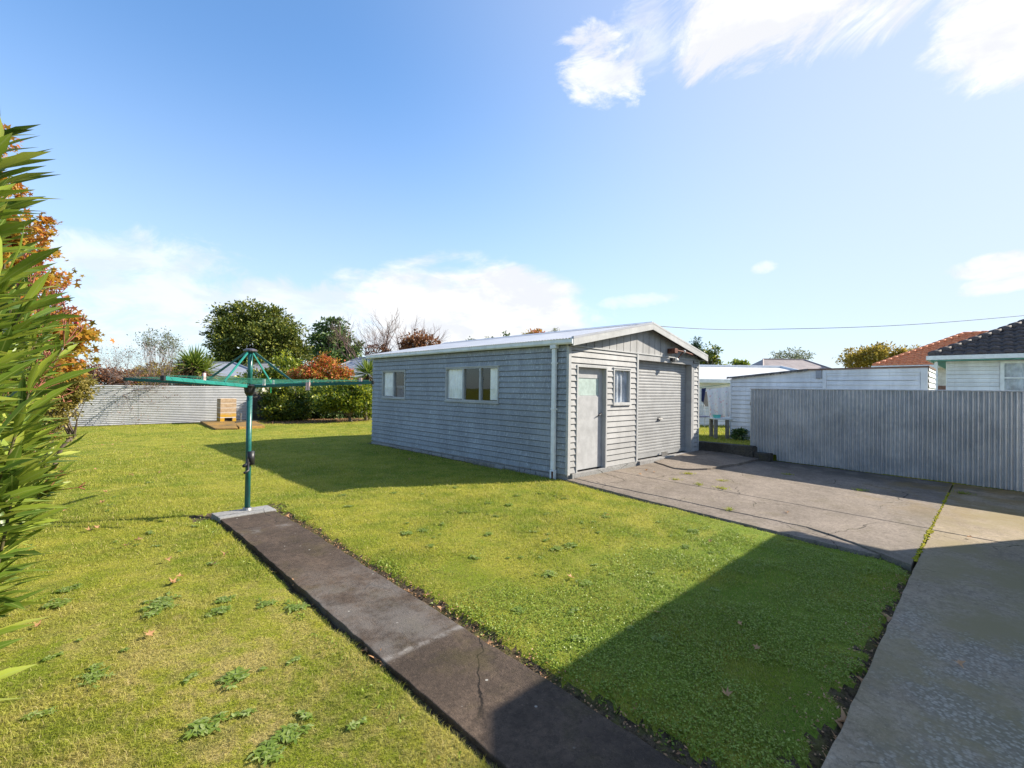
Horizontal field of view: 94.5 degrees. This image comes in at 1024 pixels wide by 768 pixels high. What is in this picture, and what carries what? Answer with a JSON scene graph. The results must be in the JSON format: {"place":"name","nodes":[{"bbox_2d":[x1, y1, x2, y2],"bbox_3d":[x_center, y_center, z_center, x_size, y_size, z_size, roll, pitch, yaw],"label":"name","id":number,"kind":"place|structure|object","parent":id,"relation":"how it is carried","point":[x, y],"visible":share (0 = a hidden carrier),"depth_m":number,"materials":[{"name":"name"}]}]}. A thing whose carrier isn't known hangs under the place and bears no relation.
{"place":"outdoors","nodes":[
{"label":"outdoors","id":0,"kind":"place"},
{"bbox_2d":[221,511,686,767],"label":"path","id":1,"kind":"structure","parent":0,"point":[501,709],"depth_m":3.01,"materials":[{"name":"concrete"}]},
{"bbox_2d":[0,384,953,767],"bbox_3d":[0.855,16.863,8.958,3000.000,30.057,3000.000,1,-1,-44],"label":"ground","id":2,"kind":"structure","parent":0,"point":[822,736],"depth_m":3.88,"materials":[{"name":"green plant"}]},
{"bbox_2d":[18,706,58,721],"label":"lawn weed","id":3,"kind":"object","parent":2,"relation":"on","point":[29,717],"visible":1,"depth_m":2.52,"materials":[{"name":"green plant"}]},
{"bbox_2d":[0,251,91,576],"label":"oleander","id":4,"kind":"object","parent":2,"relation":"on","point":[48,377],"visible":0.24,"depth_m":3.31,"materials":[{"name":"green plant"}]},
{"bbox_2d":[0,118,98,700],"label":"oleander","id":5,"kind":"object","parent":2,"relation":"on","point":[20,427],"visible":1,"depth_m":1.41,"materials":[{"name":"green plant"}]},
{"bbox_2d":[41,651,63,661],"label":"lawn weed","id":6,"kind":"object","parent":2,"relation":"on","point":[49,657],"visible":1,"depth_m":3.05,"materials":[{"name":"green plant"}]},
{"bbox_2d":[0,123,114,381],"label":"autumn tree","id":7,"kind":"object","parent":2,"relation":"on","point":[86,335],"visible":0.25,"depth_m":7.82,"materials":[{"name":"orange plant"}]},
{"bbox_2d":[41,598,74,609],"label":"lawn weed","id":8,"kind":"object","parent":2,"relation":"on","point":[60,602],"visible":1,"depth_m":3.75,"materials":[{"name":"green plant"}]},
{"bbox_2d":[56,586,79,592],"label":"lawn weed","id":9,"kind":"object","parent":2,"relation":"on","point":[65,589],"visible":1,"depth_m":3.97,"materials":[{"name":"green plant"}]},
{"bbox_2d":[37,372,104,466],"bbox_3d":[-9.379,0.608,9.632,1.747,2.478,1.209,1,-1,-3],"label":"speckled shrub","id":10,"kind":"object","parent":2,"relation":"on","point":[78,396],"visible":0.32,"depth_m":9.73,"materials":[{"name":"yellow plant"}]},
{"bbox_2d":[73,662,116,688],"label":"lawn weed","id":11,"kind":"object","parent":2,"relation":"on","point":[95,675],"visible":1,"depth_m":2.86,"materials":[{"name":"green plant"}]},
{"bbox_2d":[73,356,152,384],"bbox_3d":[-18.177,0.258,21.609,2.979,3.052,2.438,1,-1,-44],"label":"brown shrub","id":12,"kind":"object","parent":2,"relation":"on","point":[103,378],"visible":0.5,"depth_m":21.28,"materials":[{"name":"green plant"}]},
{"bbox_2d":[78,338,191,425],"bbox_3d":[-17.132,-0.165,20.841,5.714,4.511,5.821,1,-1,-18],"label":"bare shrub","id":13,"kind":"object","parent":2,"relation":"on","point":[135,373],"visible":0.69,"depth_m":20.46,"materials":[{"name":"brown plant"}]},
{"bbox_2d":[113,366,163,385],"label":"dull green shrub","id":14,"kind":"object","parent":2,"relation":"on","point":[136,367],"visible":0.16,"depth_m":23.03,"materials":[{"name":"green plant"}]},
{"bbox_2d":[52,385,252,426],"bbox_3d":[-17.124,0.995,19.181,12.020,1.929,0.148,1,-1,-44],"label":"corrugated fence","id":15,"kind":"object","parent":2,"relation":"on","point":[197,403],"visible":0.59,"depth_m":20.67,"materials":[{"name":"white metal"}]},
{"bbox_2d":[123,360,181,385],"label":"ochre shrub","id":16,"kind":"object","parent":2,"relation":"on","point":[158,369],"visible":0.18,"depth_m":26.65,"materials":[{"name":"brown plant"}]},
{"bbox_2d":[121,324,187,385],"bbox_3d":[-18.752,-0.695,24.818,2.821,4.900,3.197,1,-1,-44],"label":"sparse tree","id":17,"kind":"object","parent":2,"relation":"on","point":[169,339],"visible":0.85,"depth_m":24.64,"materials":[{"name":"grey plant"}]},
{"bbox_2d":[139,591,182,617],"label":"lawn weed","id":18,"kind":"object","parent":2,"relation":"on","point":[165,603],"visible":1,"depth_m":3.77,"materials":[{"name":"green plant"}]},
{"bbox_2d":[182,671,198,684],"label":"lawn weed","id":19,"kind":"object","parent":2,"relation":"on","point":[190,676],"visible":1,"depth_m":2.87,"materials":[{"name":"green plant"}]},
{"bbox_2d":[164,345,226,385],"bbox_3d":[-16.274,-0.170,24.245,3.051,3.838,3.278,1,-1,-44],"label":"cabbage tree","id":20,"kind":"object","parent":2,"relation":"on","point":[201,365],"visible":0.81,"depth_m":23.79,"materials":[{"name":"green plant"}]},
{"bbox_2d":[182,711,228,739],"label":"lawn weed","id":21,"kind":"object","parent":2,"relation":"on","point":[202,726],"visible":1,"depth_m":2.48,"materials":[{"name":"green plant"}]},
{"bbox_2d":[157,362,270,391],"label":"grey roofed house","id":22,"kind":"structure","parent":2,"relation":"on","point":[242,369],"depth_m":35.04,"materials":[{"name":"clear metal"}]},
{"bbox_2d":[205,605,231,616],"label":"lawn weed","id":23,"kind":"object","parent":2,"relation":"on","point":[223,609],"visible":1,"depth_m":3.71,"materials":[{"name":"green plant"}]},
{"bbox_2d":[200,421,237,429],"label":"lichen slab","id":24,"kind":"structure","parent":2,"relation":"on","point":[223,425],"depth_m":19.60,"materials":[{"name":"beige wood"}]},
{"bbox_2d":[213,594,236,602],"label":"lawn weed","id":25,"kind":"object","parent":2,"relation":"on","point":[223,599],"visible":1,"depth_m":3.90,"materials":[{"name":"green plant"}]},
{"bbox_2d":[214,666,250,689],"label":"lawn weed","id":26,"kind":"object","parent":2,"relation":"on","point":[238,673],"visible":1,"depth_m":2.88,"materials":[{"name":"green plant"}]},
{"bbox_2d":[227,708,256,719],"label":"lawn weed","id":27,"kind":"object","parent":2,"relation":"on","point":[245,713],"visible":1,"depth_m":2.58,"materials":[{"name":"green plant"}]},
{"bbox_2d":[211,505,275,522],"bbox_3d":[-3.604,1.865,6.376,0.699,0.302,0.345,1,-1,-44],"label":"concrete pad","id":28,"kind":"object","parent":2,"relation":"on","point":[218,516],"visible":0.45,"depth_m":6.30,"materials":[{"name":"grey concrete"}]},
{"bbox_2d":[123,348,373,510],"bbox_3d":[-3.595,0.640,6.468,2.501,2.248,2.501,1,-1,-44],"label":"rotary clothesline","id":29,"kind":"object","parent":28,"relation":"on","point":[249,388],"visible":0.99,"depth_m":6.44,"materials":[{"name":"metal"}]},
{"bbox_2d":[234,420,258,422],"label":"hearth slab","id":30,"kind":"structure","parent":2,"relation":"on","point":[236,421],"depth_m":21.98,"materials":[{"name":"concrete"}]},
{"bbox_2d":[217,398,236,421],"bbox_3d":[-12.961,1.176,21.498,0.637,1.029,0.620,1,-1,-44],"label":"incinerator","id":31,"kind":"object","parent":30,"relation":"on","point":[226,409],"visible":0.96,"depth_m":21.29,"materials":[{"name":"stone"}]},
{"bbox_2d":[235,421,264,428],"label":"broken slab","id":32,"kind":"structure","parent":2,"relation":"on","point":[242,425],"depth_m":19.48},
{"bbox_2d":[196,296,316,366],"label":"evergreen tree","id":33,"kind":"object","parent":2,"relation":"on","point":[272,331],"visible":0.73,"depth_m":43.81,"materials":[{"name":"green plant"}]},
{"bbox_2d":[241,362,292,370],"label":"grey hip house","id":34,"kind":"structure","parent":2,"relation":"on","point":[263,364],"depth_m":42.00,"materials":[{"name":"white paint"}]},
{"bbox_2d":[246,726,288,767],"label":"lawn weed","id":35,"kind":"object","parent":2,"relation":"on","point":[269,750],"visible":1,"depth_m":2.33,"materials":[{"name":"green plant"}]},
{"bbox_2d":[256,597,278,606],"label":"lawn weed","id":36,"kind":"object","parent":2,"relation":"on","point":[265,603],"visible":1,"depth_m":3.86,"materials":[{"name":"green plant"}]},
{"bbox_2d":[234,348,303,389],"bbox_3d":[-14.358,-0.150,29.033,4.685,4.178,2.829,1,-1,3],"label":"green shrub","id":37,"kind":"object","parent":2,"relation":"on","point":[272,373],"visible":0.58,"depth_m":28.58,"materials":[{"name":"green plant"}]},
{"bbox_2d":[254,381,314,420],"bbox_3d":[-11.522,0.995,24.037,3.057,2.402,3.180,1,-1,-44],"label":"hedge shrub","id":38,"kind":"object","parent":2,"relation":"on","point":[290,403],"visible":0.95,"depth_m":23.42,"materials":[{"name":"green plant"}]},
{"bbox_2d":[270,723,314,743],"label":"lawn weed","id":39,"kind":"object","parent":2,"relation":"on","point":[290,733],"visible":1,"depth_m":2.45,"materials":[{"name":"green plant"}]},
{"bbox_2d":[286,655,302,666],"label":"lawn weed","id":40,"kind":"object","parent":2,"relation":"on","point":[295,658],"visible":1,"depth_m":3.08,"materials":[{"name":"green plant"}]},
{"bbox_2d":[283,599,309,612],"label":"lawn weed","id":41,"kind":"object","parent":2,"relation":"on","point":[298,606],"visible":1,"depth_m":3.80,"materials":[{"name":"green plant"}]},
{"bbox_2d":[252,392,343,419],"bbox_3d":[-9.671,1.302,26.967,9.470,1.680,0.180,1,-1,-44],"label":"fence","id":42,"kind":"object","parent":2,"relation":"on","point":[256,396],"depth_m":23.77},
{"bbox_2d":[294,709,312,720],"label":"lawn weed","id":43,"kind":"object","parent":2,"relation":"on","point":[303,715],"visible":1,"depth_m":2.59,"materials":[{"name":"green plant"}]},
{"bbox_2d":[285,351,358,387],"bbox_3d":[-10.981,0.001,27.532,4.336,3.912,2.865,1,-1,14],"label":"red shrub","id":44,"kind":"object","parent":2,"relation":"on","point":[329,372],"visible":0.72,"depth_m":27.17,"materials":[{"name":"orange plant"}]},
{"bbox_2d":[295,378,370,418],"bbox_3d":[-9.890,1.043,26.501,4.477,2.812,3.205,1,-1,-44],"label":"back shrub","id":45,"kind":"object","parent":2,"relation":"on","point":[333,415],"visible":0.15,"depth_m":25.63,"materials":[{"name":"green plant"}]},
{"bbox_2d":[305,316,364,369],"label":"round tree","id":46,"kind":"object","parent":2,"relation":"on","point":[321,338],"visible":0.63,"depth_m":59.19,"materials":[{"name":"green plant"}]},
{"bbox_2d":[304,376,372,421],"bbox_3d":[-8.446,0.796,23.610,3.729,2.445,3.052,1,-1,-14],"label":"citrus tree","id":47,"kind":"object","parent":2,"relation":"on","point":[349,401],"visible":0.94,"depth_m":23.05,"materials":[{"name":"green plant"}]},
{"bbox_2d":[338,357,373,379],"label":"steep grey house","id":48,"kind":"structure","parent":2,"relation":"on","point":[351,364],"depth_m":43.63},
{"bbox_2d":[345,716,367,731],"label":"lawn weed","id":49,"kind":"object","parent":2,"relation":"on","point":[358,722],"visible":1,"depth_m":2.52,"materials":[{"name":"green plant"}]},
{"bbox_2d":[350,358,373,419],"bbox_3d":[-7.436,0.139,24.415,2.107,3.445,2.000,1,-1,-44],"label":"cabbage tree","id":50,"kind":"object","parent":2,"relation":"on","point":[366,368],"visible":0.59,"depth_m":24.31,"materials":[{"name":"green plant"}]},
{"bbox_2d":[325,314,405,359],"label":"bare tree","id":51,"kind":"object","parent":2,"relation":"on","point":[347,341],"visible":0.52,"depth_m":46.98,"materials":[{"name":"brown plant"}]},
{"bbox_2d":[362,407,371,419],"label":"yellow bush","id":52,"kind":"object","parent":2,"relation":"on","point":[369,415],"visible":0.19,"depth_m":24.72,"materials":[{"name":"green plant"}]},
{"bbox_2d":[362,342,390,355],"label":"russet shrub","id":53,"kind":"object","parent":2,"relation":"on","point":[382,349],"visible":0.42,"depth_m":45.86,"materials":[{"name":"brown plant"}]},
{"bbox_2d":[346,304,453,356],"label":"bare tree","id":54,"kind":"object","parent":2,"relation":"on","point":[385,343],"visible":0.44,"depth_m":46.05,"materials":[{"name":"brown plant"}]},
{"bbox_2d":[396,328,442,349],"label":"russet tree","id":55,"kind":"object","parent":2,"relation":"on","point":[414,340],"visible":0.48,"depth_m":45.42,"materials":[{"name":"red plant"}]},
{"bbox_2d":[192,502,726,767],"bbox_3d":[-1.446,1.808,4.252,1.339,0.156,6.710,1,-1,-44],"label":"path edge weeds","id":56,"kind":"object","parent":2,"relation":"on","point":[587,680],"visible":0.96,"depth_m":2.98,"materials":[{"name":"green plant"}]},
{"bbox_2d":[511,603,526,613],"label":"lawn weed","id":57,"kind":"object","parent":2,"relation":"on","point":[517,608],"visible":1,"depth_m":3.86,"materials":[{"name":"green plant"}]},
{"bbox_2d":[528,328,544,333],"bbox_3d":[2.079,-1.297,39.879,1.945,7.073,2.262,1,-1,-44],"label":"tree","id":58,"kind":"object","parent":2,"relation":"on","point":[537,330],"visible":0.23,"depth_m":39.83,"materials":[{"name":"orange plant"}]},
{"bbox_2d":[366,321,707,479],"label":"garage shed","id":59,"kind":"structure","parent":2,"relation":"on","point":[570,404],"depth_m":10.82,"materials":[{"name":"grey paint"}]},
{"bbox_2d":[381,370,406,398],"bbox_3d":[-3.419,0.017,13.772,0.125,0.832,1.320,1,-1,-44],"label":"window","id":60,"kind":"structure","parent":59,"relation":"in","point":[389,387],"depth_m":13.93,"materials":[{"name":"grey paint"}]},
{"bbox_2d":[444,365,500,403],"bbox_3d":[-0.968,0.010,11.239,0.100,0.862,2.010,1,-1,-44],"label":"window","id":61,"kind":"structure","parent":59,"relation":"in","point":[455,380],"depth_m":11.42,"materials":[{"name":"grey paint"}]},
{"bbox_2d":[577,368,601,469],"bbox_3d":[1.572,0.703,9.684,0.940,2.055,0.106,1,-1,-44],"label":"door","id":62,"kind":"structure","parent":59,"relation":"in","point":[589,388],"depth_m":9.72,"materials":[{"name":"white wood"}]},
{"bbox_2d":[611,367,631,405],"bbox_3d":[2.396,0.058,10.415,0.710,0.822,0.114,1,-1,-44],"label":"window","id":63,"kind":"structure","parent":59,"relation":"in","point":[621,393],"depth_m":10.48,"materials":[{"name":"grey paint"}]},
{"bbox_2d":[638,361,685,458],"bbox_3d":[3.753,0.636,11.897,2.700,2.354,0.080,1,-1,-44],"label":"roller door","id":64,"kind":"structure","parent":59,"relation":"in","point":[662,391],"depth_m":11.93,"materials":[{"name":"grey metal"}]},
{"bbox_2d":[661,315,1023,329],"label":"overhead cable","id":65,"kind":"object","parent":59,"relation":"attached to","point":[819,328],"visible":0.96,"depth_m":15.11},
{"bbox_2d":[534,570,556,577],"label":"lawn weed","id":66,"kind":"object","parent":2,"relation":"on","point":[549,572],"visible":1,"depth_m":4.58,"materials":[{"name":"green plant"}]},
{"bbox_2d":[543,545,562,550],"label":"lawn weed","id":67,"kind":"object","parent":2,"relation":"on","point":[556,548],"visible":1,"depth_m":5.28,"materials":[{"name":"green plant"}]},
{"bbox_2d":[564,542,577,547],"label":"lawn weed","id":68,"kind":"object","parent":2,"relation":"on","point":[569,543],"visible":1,"depth_m":5.41,"materials":[{"name":"green plant"}]},
{"bbox_2d":[568,606,578,614],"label":"lawn weed","id":69,"kind":"object","parent":2,"relation":"on","point":[574,609],"visible":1,"depth_m":3.87,"materials":[{"name":"green plant"}]},
{"bbox_2d":[567,634,591,641],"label":"lawn weed","id":70,"kind":"object","parent":2,"relation":"on","point":[583,639],"visible":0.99,"depth_m":3.44,"materials":[{"name":"green plant"}]},
{"bbox_2d":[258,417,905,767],"bbox_3d":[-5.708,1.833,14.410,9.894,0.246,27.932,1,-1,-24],"label":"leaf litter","id":71,"kind":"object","parent":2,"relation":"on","point":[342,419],"visible":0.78,"depth_m":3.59,"materials":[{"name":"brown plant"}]},
{"bbox_2d":[575,579,593,584],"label":"lawn weed","id":72,"kind":"object","parent":2,"relation":"on","point":[586,581],"visible":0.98,"depth_m":4.43,"materials":[{"name":"green plant"}]},
{"bbox_2d":[383,503,906,767],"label":"clover","id":73,"kind":"object","parent":2,"relation":"on","point":[761,613],"visible":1,"depth_m":3.62,"materials":[{"name":"green plant"}]},
{"bbox_2d":[649,634,668,646],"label":"lawn weed","id":74,"kind":"object","parent":2,"relation":"on","point":[663,637],"visible":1,"depth_m":3.45,"materials":[{"name":"green plant"}]},
{"bbox_2d":[688,528,699,533],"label":"lawn weed","id":75,"kind":"object","parent":2,"relation":"on","point":[693,530],"visible":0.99,"depth_m":6.05,"materials":[{"name":"green plant"}]},
{"bbox_2d":[689,336,704,363],"bbox_3d":[13.307,-0.572,34.030,1.723,5.858,1.671,1,-1,-44],"label":"conifer","id":76,"kind":"object","parent":2,"relation":"on","point":[696,344],"visible":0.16,"depth_m":33.90,"materials":[{"name":"plant"}]},
{"bbox_2d":[654,450,758,469],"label":"ramp slab","id":77,"kind":"structure","parent":2,"relation":"on","point":[701,460],"depth_m":11.40,"materials":[{"name":"concrete"}]},
{"bbox_2d":[700,341,723,364],"bbox_3d":[13.139,-0.296,32.136,2.012,5.244,2.194,1,-1,-20],"label":"yellow green tree","id":78,"kind":"object","parent":2,"relation":"on","point":[713,359],"visible":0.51,"depth_m":31.77,"materials":[{"name":"green plant"}]},
{"bbox_2d":[722,687,732,695],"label":"fallen leaf","id":79,"kind":"object","parent":2,"relation":"on","point":[727,692],"visible":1,"depth_m":2.83,"materials":[{"name":"brown plant"}]},
{"bbox_2d":[699,441,772,461],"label":"retaining wall","id":80,"kind":"structure","parent":2,"relation":"on","point":[743,450],"depth_m":12.35,"materials":[{"name":"concrete"}]},
{"bbox_2d":[724,357,750,364],"bbox_3d":[18.047,0.169,37.867,1.901,4.615,1.807,1,-1,-44],"label":"tree","id":81,"kind":"object","parent":2,"relation":"on","point":[734,361],"visible":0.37,"depth_m":37.79,"materials":[{"name":"green plant"}]},
{"bbox_2d":[752,358,829,369],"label":"brown roofed house","id":82,"kind":"structure","parent":2,"relation":"on","point":[799,364],"depth_m":48.46,"materials":[{"name":"metal"}]},
{"bbox_2d":[768,347,815,359],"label":"pale tree","id":83,"kind":"object","parent":2,"relation":"on","point":[798,354],"visible":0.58,"depth_m":61.63,"materials":[{"name":"green plant"}]},
{"bbox_2d":[835,707,845,721],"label":"fallen leaf","id":84,"kind":"object","parent":2,"relation":"on","point":[842,718],"visible":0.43,"depth_m":2.70,"materials":[{"name":"brown plant"}]},
{"bbox_2d":[835,340,907,367],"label":"tree","id":85,"kind":"object","parent":2,"relation":"on","point":[877,352],"visible":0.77,"depth_m":47.36,"materials":[{"name":"green plant"}]},
{"bbox_2d":[881,612,891,621],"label":"fallen leaf","id":86,"kind":"object","parent":2,"relation":"on","point":[888,617],"visible":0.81,"depth_m":3.89,"materials":[{"name":"brown plant"}]},
{"bbox_2d":[750,388,1023,491],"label":"iron fence","id":87,"kind":"object","parent":2,"relation":"on","point":[971,437],"visible":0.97,"depth_m":10.29,"materials":[{"name":"grey metal"}]},
{"bbox_2d":[871,331,987,389],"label":"clay tiled house","id":88,"kind":"structure","parent":2,"relation":"on","point":[915,357],"depth_m":27.52,"materials":[{"name":"orange tile"}]},
{"bbox_2d":[912,492,949,561],"bbox_3d":[6.196,1.960,6.910,5.128,0.031,0.084,1,-1,-44],"label":"moss","id":89,"kind":"object","parent":2,"relation":"on","point":[929,530],"visible":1,"depth_m":6.15,"materials":[{"name":"green plant"}]},
{"bbox_2d":[0,0,1023,383],"label":"sky","id":90,"kind":"structure","parent":0,"point":[477,169],"materials":[{"name":"blue"}]},
{"bbox_2d":[699,425,749,444],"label":"neighbour grass","id":91,"kind":"structure","parent":0,"point":[720,436],"depth_m":14.67,"materials":[{"name":"green plant"}]},
{"bbox_2d":[567,461,1023,767],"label":"driveway","id":92,"kind":"structure","parent":0,"point":[921,699],"depth_m":4.62,"materials":[{"name":"concrete"}]},
{"bbox_2d":[699,425,1020,491],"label":"neighbour lawn","id":93,"kind":"structure","parent":0,"point":[774,457],"depth_m":12.11,"materials":[{"name":"green plant"}]},
{"bbox_2d":[699,405,709,427],"bbox_3d":[7.627,1.296,19.019,0.440,0.910,0.528,1,-1,0],"label":"metal chair","id":94,"kind":"object","parent":93,"relation":"on","point":[702,415],"visible":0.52,"depth_m":19.21,"materials":[{"name":"white metal"}]},
{"bbox_2d":[708,417,732,438],"bbox_3d":[6.603,1.390,14.912,0.670,0.646,0.550,1,-1,0],"label":"garden table","id":95,"kind":"object","parent":93,"relation":"on","point":[726,419],"visible":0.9,"depth_m":14.66,"materials":[{"name":"grey wood"}]},
{"bbox_2d":[729,427,749,440],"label":"corner weed","id":96,"kind":"object","parent":93,"relation":"on","point":[741,431],"visible":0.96,"depth_m":14.22,"materials":[{"name":"green plant"}]},
{"bbox_2d":[699,365,798,425],"bbox_3d":[9.345,0.575,23.642,9.420,3.091,7.710,1,-1,0],"label":"white bungalow","id":97,"kind":"object","parent":93,"relation":"on","point":[710,376],"visible":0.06,"depth_m":21.34,"materials":[{"name":"paint"}]},
{"bbox_2d":[702,390,708,407],"bbox_3d":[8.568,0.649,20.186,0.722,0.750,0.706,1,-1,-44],"label":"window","id":98,"kind":"structure","parent":97,"relation":"in","point":[705,398],"depth_m":20.18,"materials":[{"name":"glass"}]},
{"bbox_2d":[727,366,935,439],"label":"white outbuilding","id":99,"kind":"structure","parent":93,"relation":"on","point":[912,377],"depth_m":12.90,"materials":[{"name":"paint"}]},
{"bbox_2d":[826,372,919,390],"bbox_3d":[9.248,0.059,12.204,0.053,0.687,1.937,1,-1,-44],"label":"door panel","id":100,"kind":"structure","parent":99,"relation":"in","point":[834,380],"depth_m":12.17,"materials":[{"name":"white paint"}]},
{"bbox_2d":[926,319,1023,391],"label":"tiled house","id":101,"kind":"structure","parent":93,"relation":"on","point":[993,359],"depth_m":16.01,"materials":[{"name":"white paint"}]},
{"bbox_2d":[1000,360,1023,389],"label":"window","id":102,"kind":"structure","parent":101,"relation":"in","point":[1011,372],"depth_m":15.46,"materials":[{"name":"white glass"}]},
{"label":"washing line","id":103,"kind":"object","parent":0,"visible":0},
{"bbox_2d":[701,388,705,403],"bbox_3d":[6.500,0.396,16.047,0.158,0.531,0.039,0,-1,39],"label":"dark garment","id":104,"kind":"object","parent":103,"relation":"hanging from","point":[703,390],"visible":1,"depth_m":16.07,"materials":[{"name":"blue fabric"}]},
{"bbox_2d":[707,386,729,416],"bbox_3d":[6.858,0.598,15.708,0.812,1.077,0.103,0,-1,39],"label":"bed sheet","id":105,"kind":"object","parent":103,"relation":"hanging from","point":[718,401],"visible":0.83,"depth_m":15.70,"materials":[{"name":"white fabric"}]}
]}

